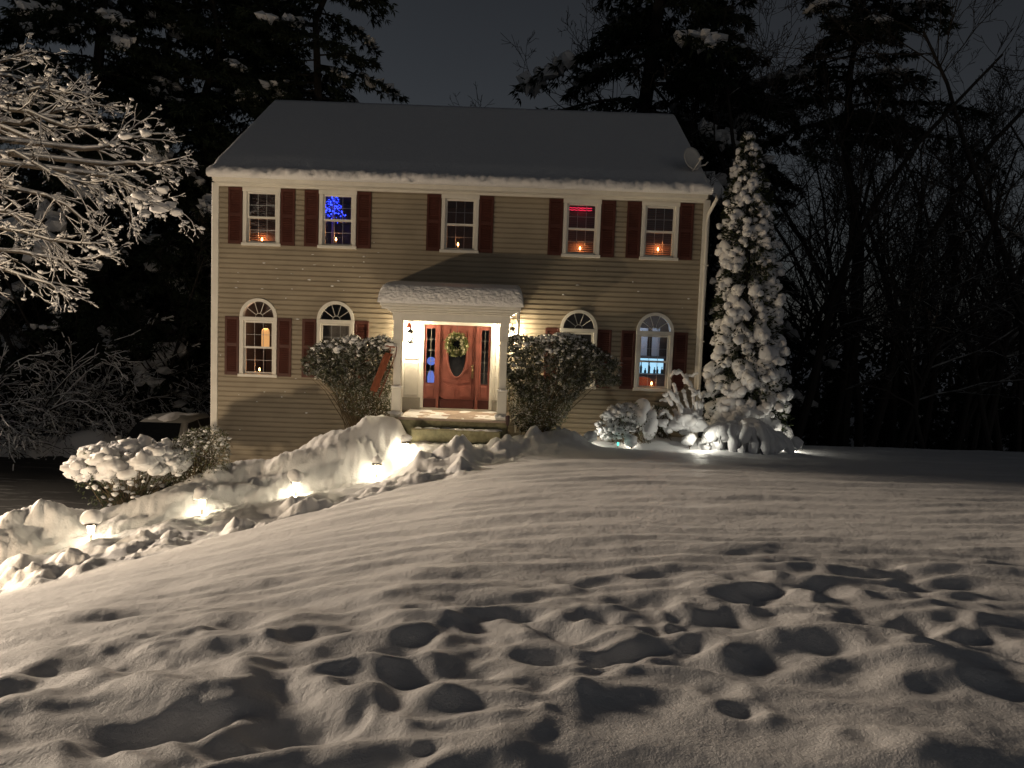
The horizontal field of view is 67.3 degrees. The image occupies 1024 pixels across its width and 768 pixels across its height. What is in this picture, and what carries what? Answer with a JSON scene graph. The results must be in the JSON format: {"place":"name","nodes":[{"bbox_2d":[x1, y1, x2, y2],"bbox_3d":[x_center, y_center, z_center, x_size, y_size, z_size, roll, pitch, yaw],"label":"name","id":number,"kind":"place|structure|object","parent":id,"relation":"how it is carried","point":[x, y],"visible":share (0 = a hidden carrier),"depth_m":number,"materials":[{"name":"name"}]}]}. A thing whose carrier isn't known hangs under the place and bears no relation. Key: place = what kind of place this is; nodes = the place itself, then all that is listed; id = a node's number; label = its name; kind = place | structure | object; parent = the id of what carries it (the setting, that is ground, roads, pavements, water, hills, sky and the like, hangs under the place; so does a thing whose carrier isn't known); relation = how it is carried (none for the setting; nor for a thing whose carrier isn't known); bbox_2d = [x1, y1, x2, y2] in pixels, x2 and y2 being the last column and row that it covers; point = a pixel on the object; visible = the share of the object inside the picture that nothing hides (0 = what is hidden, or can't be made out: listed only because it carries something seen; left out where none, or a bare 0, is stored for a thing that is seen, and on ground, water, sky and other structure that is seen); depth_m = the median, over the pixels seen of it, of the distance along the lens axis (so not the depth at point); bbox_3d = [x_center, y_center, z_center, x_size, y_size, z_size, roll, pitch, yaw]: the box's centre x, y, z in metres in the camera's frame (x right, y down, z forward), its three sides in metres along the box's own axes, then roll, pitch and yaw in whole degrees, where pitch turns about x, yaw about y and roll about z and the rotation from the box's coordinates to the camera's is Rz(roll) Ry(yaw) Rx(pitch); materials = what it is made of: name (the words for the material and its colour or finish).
{"place":"outdoors","nodes":[
{"label":"outdoors","id":0,"kind":"place"},
{"bbox_2d":[0,456,166,515],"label":"driveway","id":1,"kind":"structure","parent":0,"point":[28,482],"depth_m":19.33,"materials":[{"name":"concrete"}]},
{"bbox_2d":[97,412,209,492],"bbox_3d":[-9.067,1.703,20.311,2.152,1.791,4.490,2,4,0],"label":"parked car","id":2,"kind":"object","parent":1,"relation":"on","point":[160,426],"visible":0.26,"depth_m":19.68,"materials":[{"name":"silver metal"}]},
{"bbox_2d":[0,368,1023,767],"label":"ground","id":3,"kind":"structure","parent":0,"point":[534,596],"depth_m":5.58,"materials":[{"name":"white snow"}]},
{"bbox_2d":[0,254,28,421],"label":"young hemlock","id":4,"kind":"object","parent":3,"relation":"on","point":[9,282],"visible":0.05,"depth_m":30.24,"materials":[{"name":"green plant"}]},
{"bbox_2d":[0,172,50,425],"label":"bare tree","id":5,"kind":"object","parent":3,"relation":"on","point":[11,352],"visible":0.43,"depth_m":26.78,"materials":[{"name":"brown plant"}]},
{"bbox_2d":[0,218,73,412],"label":"young hemlock","id":6,"kind":"object","parent":3,"relation":"on","point":[23,327],"visible":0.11,"depth_m":30.33,"materials":[{"name":"green plant"}]},
{"bbox_2d":[0,190,105,427],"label":"bare tree","id":7,"kind":"object","parent":3,"relation":"on","point":[41,344],"visible":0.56,"depth_m":25.57,"materials":[{"name":"brown plant"}]},
{"bbox_2d":[0,429,115,457],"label":"plowed snow","id":8,"kind":"structure","parent":3,"relation":"on","point":[83,438],"depth_m":23.55,"materials":[{"name":"white snow"}]},
{"bbox_2d":[2,229,116,419],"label":"young hemlock","id":9,"kind":"object","parent":3,"relation":"on","point":[28,305],"visible":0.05,"depth_m":30.79,"materials":[{"name":"green plant"}]},
{"bbox_2d":[0,0,128,386],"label":"pine tree","id":10,"kind":"object","parent":3,"relation":"on","point":[9,34],"visible":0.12,"depth_m":32.62,"materials":[{"name":"green plant"}]},
{"bbox_2d":[0,342,138,459],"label":"snowy brush","id":11,"kind":"object","parent":3,"relation":"on","point":[25,428],"visible":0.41,"depth_m":23.36,"materials":[{"name":"grey plant"}]},
{"bbox_2d":[34,235,123,412],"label":"young hemlock","id":12,"kind":"object","parent":3,"relation":"on","point":[86,254],"visible":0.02,"depth_m":30.78,"materials":[{"name":"green plant"}]},
{"bbox_2d":[10,147,167,415],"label":"bare tree","id":13,"kind":"object","parent":3,"relation":"on","point":[123,217],"visible":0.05,"depth_m":30.43,"materials":[{"name":"brown plant"}]},
{"bbox_2d":[80,509,102,539],"bbox_3d":[-6.930,2.375,12.683,0.318,0.640,0.264,2,4,0],"label":"path light","id":14,"kind":"object","parent":3,"relation":"on","point":[90,519],"visible":0.98,"depth_m":12.59,"materials":[{"name":"grey metal"}]},
{"bbox_2d":[0,313,202,470],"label":"snowy brush","id":15,"kind":"object","parent":3,"relation":"on","point":[63,404],"visible":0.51,"depth_m":23.89,"materials":[{"name":"grey plant"}]},
{"bbox_2d":[0,32,204,313],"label":"snowy tree","id":16,"kind":"object","parent":3,"relation":"on","point":[35,144],"visible":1,"depth_m":12.64,"materials":[{"name":"white snow"}]},
{"bbox_2d":[0,337,209,459],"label":"snowy brush","id":17,"kind":"object","parent":3,"relation":"on","point":[90,411],"visible":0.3,"depth_m":24.95,"materials":[{"name":"grey plant"}]},
{"bbox_2d":[0,0,211,429],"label":"pine tree","id":18,"kind":"object","parent":3,"relation":"on","point":[101,19],"visible":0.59,"depth_m":26.39,"materials":[{"name":"black plant"}]},
{"bbox_2d":[1,341,210,448],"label":"snowy brush","id":19,"kind":"object","parent":3,"relation":"on","point":[132,402],"visible":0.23,"depth_m":25.77,"materials":[{"name":"brown plant"}]},
{"bbox_2d":[29,134,190,389],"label":"bare tree","id":20,"kind":"object","parent":3,"relation":"on","point":[151,304],"visible":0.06,"depth_m":31.07,"materials":[{"name":"brown plant"}]},
{"bbox_2d":[76,255,169,416],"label":"young hemlock","id":21,"kind":"object","parent":3,"relation":"on","point":[130,294],"visible":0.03,"depth_m":29.54,"materials":[{"name":"green plant"}]},
{"bbox_2d":[60,434,199,509],"bbox_3d":[-7.364,1.894,14.792,2.469,1.904,2.029,2,4,0],"label":"boxwood","id":22,"kind":"object","parent":3,"relation":"on","point":[117,462],"visible":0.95,"depth_m":14.31,"materials":[{"name":"white plant"}]},
{"bbox_2d":[83,244,210,412],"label":"bare tree","id":23,"kind":"object","parent":3,"relation":"on","point":[187,375],"visible":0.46,"depth_m":27.13,"materials":[{"name":"brown plant"}]},
{"bbox_2d":[87,205,211,412],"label":"bare tree","id":24,"kind":"object","parent":3,"relation":"on","point":[182,327],"visible":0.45,"depth_m":26.65,"materials":[{"name":"brown plant"}]},
{"bbox_2d":[89,369,210,432],"bbox_3d":[-12.000,1.323,28.623,5.726,4.502,5.896,4,5,26],"label":"snowy brush","id":25,"kind":"object","parent":3,"relation":"on","point":[206,397],"visible":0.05,"depth_m":27.88,"materials":[{"name":"brown plant"}]},
{"bbox_2d":[89,0,234,381],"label":"pine tree","id":26,"kind":"object","parent":3,"relation":"on","point":[150,225],"visible":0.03,"depth_m":38.98,"materials":[{"name":"green plant"}]},
{"bbox_2d":[131,288,195,411],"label":"young hemlock","id":27,"kind":"object","parent":3,"relation":"on","point":[164,308],"depth_m":30.97,"materials":[{"name":"green plant"}]},
{"bbox_2d":[42,0,306,428],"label":"pine tree","id":28,"kind":"object","parent":3,"relation":"on","point":[207,145],"visible":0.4,"depth_m":27.92,"materials":[{"name":"black plant"}]},
{"bbox_2d":[165,424,232,485],"bbox_3d":[-6.116,1.510,15.113,1.238,1.458,1.176,2,4,0],"label":"twiggy hedge","id":29,"kind":"object","parent":3,"relation":"on","point":[205,461],"visible":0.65,"depth_m":14.99,"materials":[{"name":"green plant"}]},
{"bbox_2d":[193,485,212,514],"bbox_3d":[-5.504,2.113,13.656,0.282,0.627,0.338,3,4,11],"label":"path light","id":30,"kind":"object","parent":3,"relation":"on","point":[203,493],"visible":0.98,"depth_m":13.57,"materials":[{"name":"grey metal"}]},
{"bbox_2d":[147,0,338,346],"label":"pine tree","id":31,"kind":"object","parent":3,"relation":"on","point":[234,108],"depth_m":36.43,"materials":[{"name":"green plant"}]},
{"bbox_2d":[287,469,304,495],"bbox_3d":[-4.093,1.921,14.533,0.324,0.631,0.307,2,4,0],"label":"path light","id":32,"kind":"object","parent":3,"relation":"on","point":[295,477],"visible":0.98,"depth_m":14.44,"materials":[{"name":"grey metal"}]},
{"bbox_2d":[187,0,409,360],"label":"pine tree","id":33,"kind":"object","parent":3,"relation":"on","point":[285,18],"visible":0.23,"depth_m":30.26,"materials":[{"name":"green plant"}]},
{"bbox_2d":[300,333,393,428],"bbox_3d":[-3.734,0.340,17.429,2.190,3.075,1.186,2,4,0],"label":"porch shrub","id":34,"kind":"object","parent":3,"relation":"on","point":[334,354],"visible":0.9,"depth_m":17.23,"materials":[{"name":"green plant"}]},
{"bbox_2d":[372,455,382,477],"bbox_3d":[-2.709,1.706,15.424,0.221,0.583,0.226,2,4,0],"label":"path light","id":35,"kind":"object","parent":3,"relation":"on","point":[377,460],"visible":0.98,"depth_m":15.37,"materials":[{"name":"grey metal"}]},
{"bbox_2d":[370,342,396,397],"bbox_3d":[-2.817,-0.313,16.893,0.468,1.205,0.453,-1,5,-35],"label":"wooden sled","id":36,"kind":"object","parent":3,"relation":"on","point":[376,385],"visible":1,"depth_m":16.84,"materials":[{"name":"brown wood"}]},
{"bbox_2d":[401,434,411,456],"bbox_3d":[-2.216,1.330,16.132,0.238,0.574,0.222,2,4,0],"label":"path light","id":37,"kind":"object","parent":3,"relation":"on","point":[406,439],"visible":1,"depth_m":16.06,"materials":[{"name":"grey metal"}]},
{"bbox_2d":[206,100,717,464],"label":"house","id":38,"kind":"structure","parent":3,"relation":"on","point":[420,192],"depth_m":18.38,"materials":[{"name":"beige paint"}]},
{"bbox_2d":[237,298,277,377],"bbox_3d":[-6.091,-1.113,18.501,0.940,1.886,0.212,2,4,0],"label":"window","id":39,"kind":"structure","parent":38,"relation":"in","point":[242,319],"depth_m":18.46,"materials":[{"name":"white paint"}]},
{"bbox_2d":[241,187,280,246],"bbox_3d":[-5.940,-3.974,18.362,0.928,1.367,0.360,2,4,0],"label":"window","id":40,"kind":"structure","parent":38,"relation":"in","point":[272,237],"depth_m":18.27,"materials":[{"name":"white paint"}]},
{"bbox_2d":[261,328,269,371],"bbox_3d":[-6.396,-0.557,19.930,0.320,1.768,0.312,2,4,0],"label":"floor lamp","id":41,"kind":"object","parent":38,"relation":"in","point":[266,337],"visible":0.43,"depth_m":19.81,"materials":[{"name":"brown"}]},
{"bbox_2d":[315,301,354,379],"bbox_3d":[-4.240,-1.046,18.501,0.940,1.886,0.212,2,4,0],"label":"window","id":42,"kind":"structure","parent":38,"relation":"in","point":[320,322],"depth_m":18.40,"materials":[{"name":"white paint"}]},
{"bbox_2d":[325,197,346,243],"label":"christmas tree","id":43,"kind":"object","parent":38,"relation":"in","point":[330,200],"visible":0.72,"depth_m":19.92,"materials":[{"name":"blue plant"}]},
{"bbox_2d":[317,189,356,248],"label":"window","id":44,"kind":"structure","parent":38,"relation":"in","point":[323,194],"depth_m":18.23,"materials":[{"name":"white paint"}]},
{"bbox_2d":[427,357,434,382],"bbox_3d":[-2.014,-0.075,19.098,0.300,1.204,0.309,2,4,0],"label":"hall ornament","id":45,"kind":"object","parent":38,"relation":"in","point":[430,377],"visible":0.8,"depth_m":18.97,"materials":[{"name":"blue"}]},
{"bbox_2d":[443,331,469,356],"bbox_3d":[-1.316,-1.018,18.365,0.665,0.787,0.261,2,4,0],"label":"wreath","id":46,"kind":"object","parent":38,"relation":"hanging from","point":[464,345],"visible":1,"depth_m":18.34,"materials":[{"name":"green plant"}]},
{"bbox_2d":[423,324,490,408],"bbox_3d":[-1.326,-0.404,18.491,1.589,1.999,0.136,2,4,0],"label":"front door","id":47,"kind":"structure","parent":38,"relation":"in","point":[455,378],"depth_m":18.52,"materials":[{"name":"red wood"}]},
{"bbox_2d":[439,194,479,253],"bbox_3d":[-1.235,-3.799,18.289,0.928,1.367,0.212,2,4,0],"label":"window","id":48,"kind":"structure","parent":38,"relation":"in","point":[445,197],"depth_m":18.23,"materials":[{"name":"white paint"}]},
{"bbox_2d":[558,310,597,388],"bbox_3d":[1.580,-0.837,18.501,0.940,1.886,0.212,2,4,0],"label":"window","id":49,"kind":"structure","parent":38,"relation":"in","point":[593,332],"depth_m":18.39,"materials":[{"name":"white paint"}]},
{"bbox_2d":[561,198,601,257],"bbox_3d":[1.652,-3.700,18.362,0.928,1.367,0.360,2,4,0],"label":"window","id":50,"kind":"structure","parent":38,"relation":"in","point":[580,228],"depth_m":18.28,"materials":[{"name":"white paint"}]},
{"bbox_2d":[639,376,656,385],"bbox_3d":[3.250,0.251,19.513,0.840,0.911,0.700,2,4,0],"label":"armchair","id":51,"kind":"object","parent":38,"relation":"in","point":[642,381],"visible":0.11,"depth_m":19.14,"materials":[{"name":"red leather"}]},
{"bbox_2d":[639,328,665,385],"bbox_3d":[3.396,-0.457,20.874,1.500,2.132,0.480,2,4,0],"label":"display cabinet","id":52,"kind":"object","parent":38,"relation":"in","point":[646,370],"visible":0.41,"depth_m":20.96,"materials":[{"name":"blue wood"}]},
{"bbox_2d":[633,313,673,391],"bbox_3d":[3.407,-0.771,18.501,0.940,1.886,0.212,2,4,0],"label":"window","id":53,"kind":"structure","parent":38,"relation":"in","point":[669,354],"depth_m":18.46,"materials":[{"name":"white paint"}]},
{"bbox_2d":[639,201,680,260],"bbox_3d":[3.505,-3.634,18.362,0.928,1.367,0.360,2,4,0],"label":"window","id":54,"kind":"structure","parent":38,"relation":"in","point":[672,208],"depth_m":18.27,"materials":[{"name":"white paint"}]},
{"bbox_2d":[684,147,708,170],"bbox_3d":[4.360,-5.191,18.197,0.467,0.850,0.534,5,5,31],"label":"satellite dish","id":55,"kind":"object","parent":38,"relation":"on","point":[693,158],"visible":0.98,"depth_m":18.23,"materials":[{"name":"white metal"}]},
{"bbox_2d":[17,120,1023,440],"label":"woods","id":56,"kind":"object","parent":3,"relation":"on","point":[861,370],"visible":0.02,"depth_m":57.05,"materials":[{"name":"black plant"}]},
{"bbox_2d":[499,330,622,433],"bbox_3d":[1.088,0.019,17.354,2.853,2.481,1.663,2,4,0],"label":"rhododendron","id":57,"kind":"object","parent":3,"relation":"on","point":[537,411],"visible":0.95,"depth_m":17.08,"materials":[{"name":"green plant"}]},
{"bbox_2d":[583,431,597,442],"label":"garden light","id":58,"kind":"object","parent":3,"relation":"on","point":[590,436],"visible":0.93,"depth_m":16.88,"materials":[{"name":"grey metal"}]},
{"bbox_2d":[594,398,657,443],"bbox_3d":[2.607,0.823,17.604,1.470,1.034,1.168,2,4,0],"label":"snowy bush","id":59,"kind":"object","parent":3,"relation":"on","point":[629,418],"visible":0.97,"depth_m":17.33,"materials":[{"name":"white snow"}]},
{"bbox_2d":[624,435,636,448],"bbox_3d":[2.650,1.365,17.206,0.312,0.447,0.304,2,4,0],"label":"garden light","id":60,"kind":"object","parent":3,"relation":"on","point":[630,442],"visible":0.98,"depth_m":17.12,"materials":[{"name":"grey metal"}]},
{"bbox_2d":[507,0,805,407],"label":"pine tree","id":61,"kind":"object","parent":3,"relation":"on","point":[656,40],"visible":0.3,"depth_m":28.39,"materials":[{"name":"black plant"}]},
{"bbox_2d":[651,405,670,439],"bbox_3d":[3.488,0.883,18.042,0.589,0.803,0.494,3,4,16],"label":"frosted bush","id":62,"kind":"object","parent":3,"relation":"on","point":[661,433],"visible":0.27,"depth_m":17.96,"materials":[{"name":"green plant"}]},
{"bbox_2d":[448,0,882,366],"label":"bare tree","id":63,"kind":"object","parent":3,"relation":"on","point":[601,89],"visible":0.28,"depth_m":31.06,"materials":[{"name":"brown plant"}]},
{"bbox_2d":[657,369,708,436],"bbox_3d":[3.941,0.439,17.603,1.193,1.556,0.642,2,4,0],"label":"bent stalk plant","id":64,"kind":"object","parent":3,"relation":"on","point":[685,421],"visible":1,"depth_m":17.55,"materials":[{"name":"white plant"}]},
{"bbox_2d":[681,433,696,448],"bbox_3d":[3.941,1.317,17.187,0.343,0.468,0.279,2,4,0],"label":"garden light","id":65,"kind":"object","parent":3,"relation":"on","point":[689,439],"visible":1,"depth_m":17.09,"materials":[{"name":"grey metal"}]},
{"bbox_2d":[625,54,821,355],"bbox_3d":[5.777,-3.354,25.840,7.533,12.111,7.033,0,5,-21],"label":"bare tree","id":66,"kind":"object","parent":3,"relation":"on","point":[708,273],"visible":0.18,"depth_m":24.60,"materials":[{"name":"brown plant"}]},
{"bbox_2d":[634,38,831,227],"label":"bare tree","id":67,"kind":"object","parent":3,"relation":"on","point":[762,137],"visible":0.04,"depth_m":40.22,"materials":[{"name":"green plant"}]},
{"bbox_2d":[698,418,794,454],"bbox_3d":[5.170,1.259,17.020,2.089,1.050,1.042,3,4,16],"label":"draped shrub","id":68,"kind":"object","parent":3,"relation":"on","point":[753,435],"visible":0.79,"depth_m":16.75,"materials":[{"name":"white plant"}]},
{"bbox_2d":[701,131,794,438],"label":"columnar conifer","id":69,"kind":"object","parent":3,"relation":"on","point":[753,380],"visible":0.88,"depth_m":17.68,"materials":[{"name":"white plant"}]},
{"bbox_2d":[663,0,839,441],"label":"pine tree","id":70,"kind":"object","parent":3,"relation":"on","point":[829,365],"visible":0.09,"depth_m":34.15,"materials":[{"name":"green plant"}]},
{"bbox_2d":[685,2,859,365],"bbox_3d":[7.258,-4.849,28.902,10.659,16.587,6.831,6,6,42],"label":"bare tree","id":71,"kind":"object","parent":3,"relation":"on","point":[723,161],"visible":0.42,"depth_m":27.09,"materials":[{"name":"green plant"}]},
{"bbox_2d":[682,0,886,348],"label":"bare tree","id":72,"kind":"object","parent":3,"relation":"on","point":[733,144],"visible":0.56,"depth_m":25.53,"materials":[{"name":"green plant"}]},
{"bbox_2d":[790,436,803,450],"bbox_3d":[6.282,1.384,17.009,0.322,0.464,0.311,2,4,0],"label":"garden light","id":73,"kind":"object","parent":3,"relation":"on","point":[798,442],"visible":0.61,"depth_m":16.89,"materials":[{"name":"grey metal"}]},
{"bbox_2d":[715,120,883,417],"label":"bare tree","id":74,"kind":"object","parent":3,"relation":"on","point":[815,334],"visible":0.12,"depth_m":41.91,"materials":[{"name":"brown plant"}]},
{"bbox_2d":[699,62,916,446],"bbox_3d":[11.557,-5.099,34.173,8.701,18.712,15.579,0,5,-26],"label":"bare tree","id":75,"kind":"object","parent":3,"relation":"on","point":[858,422],"visible":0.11,"depth_m":31.05,"materials":[{"name":"brown plant"}]},
{"bbox_2d":[710,85,1006,421],"bbox_3d":[11.056,-2.754,25.594,9.214,14.813,8.602,4,5,21],"label":"bare tree","id":76,"kind":"object","parent":3,"relation":"on","point":[810,330],"visible":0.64,"depth_m":24.93,"materials":[{"name":"brown plant"}]},
{"bbox_2d":[777,85,945,445],"bbox_3d":[14.368,-4.388,37.145,7.476,18.152,11.665,-1,5,-36],"label":"bare tree","id":77,"kind":"object","parent":3,"relation":"on","point":[813,433],"visible":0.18,"depth_m":35.68,"materials":[{"name":"brown plant"}]},
{"bbox_2d":[727,0,1008,446],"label":"pine tree","id":78,"kind":"object","parent":3,"relation":"on","point":[908,9],"visible":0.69,"depth_m":27.47,"materials":[{"name":"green plant"}]},
{"bbox_2d":[779,134,958,347],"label":"bare tree","id":79,"kind":"object","parent":3,"relation":"on","point":[818,234],"visible":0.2,"depth_m":38.40,"materials":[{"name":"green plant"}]},
{"bbox_2d":[716,0,1023,348],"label":"bare tree","id":80,"kind":"object","parent":3,"relation":"on","point":[1016,301],"visible":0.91,"depth_m":23.41,"materials":[{"name":"black plant"}]},
{"bbox_2d":[771,66,968,447],"bbox_3d":[16.950,-5.496,37.541,9.453,20.330,16.926,3,4,14],"label":"bare tree","id":81,"kind":"object","parent":3,"relation":"on","point":[892,424],"visible":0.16,"depth_m":33.18,"materials":[{"name":"brown plant"}]},
{"bbox_2d":[749,57,1022,447],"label":"bare tree","id":82,"kind":"object","parent":3,"relation":"on","point":[902,376],"visible":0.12,"depth_m":37.43,"materials":[{"name":"brown plant"}]},
{"bbox_2d":[759,12,1023,439],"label":"bare tree","id":83,"kind":"object","parent":3,"relation":"on","point":[825,333],"visible":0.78,"depth_m":23.97,"materials":[{"name":"black plant"}]},
{"bbox_2d":[782,26,1023,445],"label":"bare tree","id":84,"kind":"object","parent":3,"relation":"on","point":[847,349],"visible":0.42,"depth_m":27.32,"materials":[{"name":"brown plant"}]},
{"bbox_2d":[831,137,986,448],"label":"bare tree","id":85,"kind":"object","parent":3,"relation":"on","point":[910,367],"visible":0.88,"depth_m":22.57,"materials":[{"name":"brown plant"}]},
{"bbox_2d":[807,35,1023,446],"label":"bare tree","id":86,"kind":"object","parent":3,"relation":"on","point":[874,430],"visible":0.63,"depth_m":24.63,"materials":[{"name":"black plant"}]},
{"bbox_2d":[812,179,1018,446],"bbox_3d":[18.273,-2.106,35.272,5.322,14.175,11.230,0,5,-23],"label":"bare tree","id":87,"kind":"object","parent":3,"relation":"on","point":[883,359],"visible":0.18,"depth_m":35.55,"materials":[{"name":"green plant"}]},
{"bbox_2d":[817,150,1021,447],"bbox_3d":[17.032,-2.918,31.085,7.839,13.500,8.397,0,5,-21],"label":"bare tree","id":88,"kind":"object","parent":3,"relation":"on","point":[910,439],"visible":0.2,"depth_m":29.82,"materials":[{"name":"brown plant"}]},
{"bbox_2d":[821,29,1023,448],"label":"bare tree","id":89,"kind":"object","parent":3,"relation":"on","point":[927,415],"visible":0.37,"depth_m":30.30,"materials":[{"name":"brown plant"}]},
{"bbox_2d":[839,138,1023,450],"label":"bare tree","id":90,"kind":"object","parent":3,"relation":"on","point":[986,435],"visible":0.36,"depth_m":26.14,"materials":[{"name":"brown plant"}]},
{"bbox_2d":[842,92,1023,447],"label":"bare tree","id":91,"kind":"object","parent":3,"relation":"on","point":[924,379],"visible":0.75,"depth_m":23.88,"materials":[{"name":"brown plant"}]},
{"bbox_2d":[847,59,1023,450],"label":"bare tree","id":92,"kind":"object","parent":3,"relation":"on","point":[997,439],"visible":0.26,"depth_m":32.39,"materials":[{"name":"brown plant"}]},
{"bbox_2d":[869,47,1023,449],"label":"bare tree","id":93,"kind":"object","parent":3,"relation":"on","point":[994,397],"visible":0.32,"depth_m":27.46,"materials":[{"name":"brown plant"}]},
{"bbox_2d":[873,63,1023,449],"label":"bare tree","id":94,"kind":"object","parent":3,"relation":"on","point":[962,422],"visible":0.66,"depth_m":24.87,"materials":[{"name":"brown plant"}]},
{"bbox_2d":[890,156,1023,449],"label":"bare tree","id":95,"kind":"object","parent":3,"relation":"on","point":[982,370],"visible":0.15,"depth_m":33.07,"materials":[{"name":"brown plant"}]},
{"bbox_2d":[910,178,1023,449],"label":"bare tree","id":96,"kind":"object","parent":3,"relation":"on","point":[958,384],"visible":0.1,"depth_m":33.60,"materials":[{"name":"brown plant"}]},
{"bbox_2d":[916,197,1018,449],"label":"bare tree","id":97,"kind":"object","parent":3,"relation":"on","point":[974,434],"visible":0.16,"depth_m":30.26,"materials":[{"name":"brown plant"}]},
{"bbox_2d":[917,182,1023,451],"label":"bare tree","id":98,"kind":"object","parent":3,"relation":"on","point":[1019,385],"visible":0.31,"depth_m":27.35,"materials":[{"name":"brown plant"}]},
{"bbox_2d":[931,91,1023,449],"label":"bare tree","id":99,"kind":"object","parent":3,"relation":"on","point":[974,402],"visible":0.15,"depth_m":29.31,"materials":[{"name":"brown plant"}]},
{"bbox_2d":[933,159,1023,450],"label":"bare tree","id":100,"kind":"object","parent":3,"relation":"on","point":[1013,389],"visible":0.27,"depth_m":36.80,"materials":[{"name":"brown plant"}]},
{"bbox_2d":[0,0,1023,353],"label":"sky","id":101,"kind":"structure","parent":0,"point":[434,50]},
{"bbox_2d":[784,349,1017,373],"bbox_3d":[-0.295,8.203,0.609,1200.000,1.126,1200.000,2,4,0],"label":"terrain","id":102,"kind":"structure","parent":0,"point":[867,364],"depth_m":307.26,"materials":[{"name":"black"}]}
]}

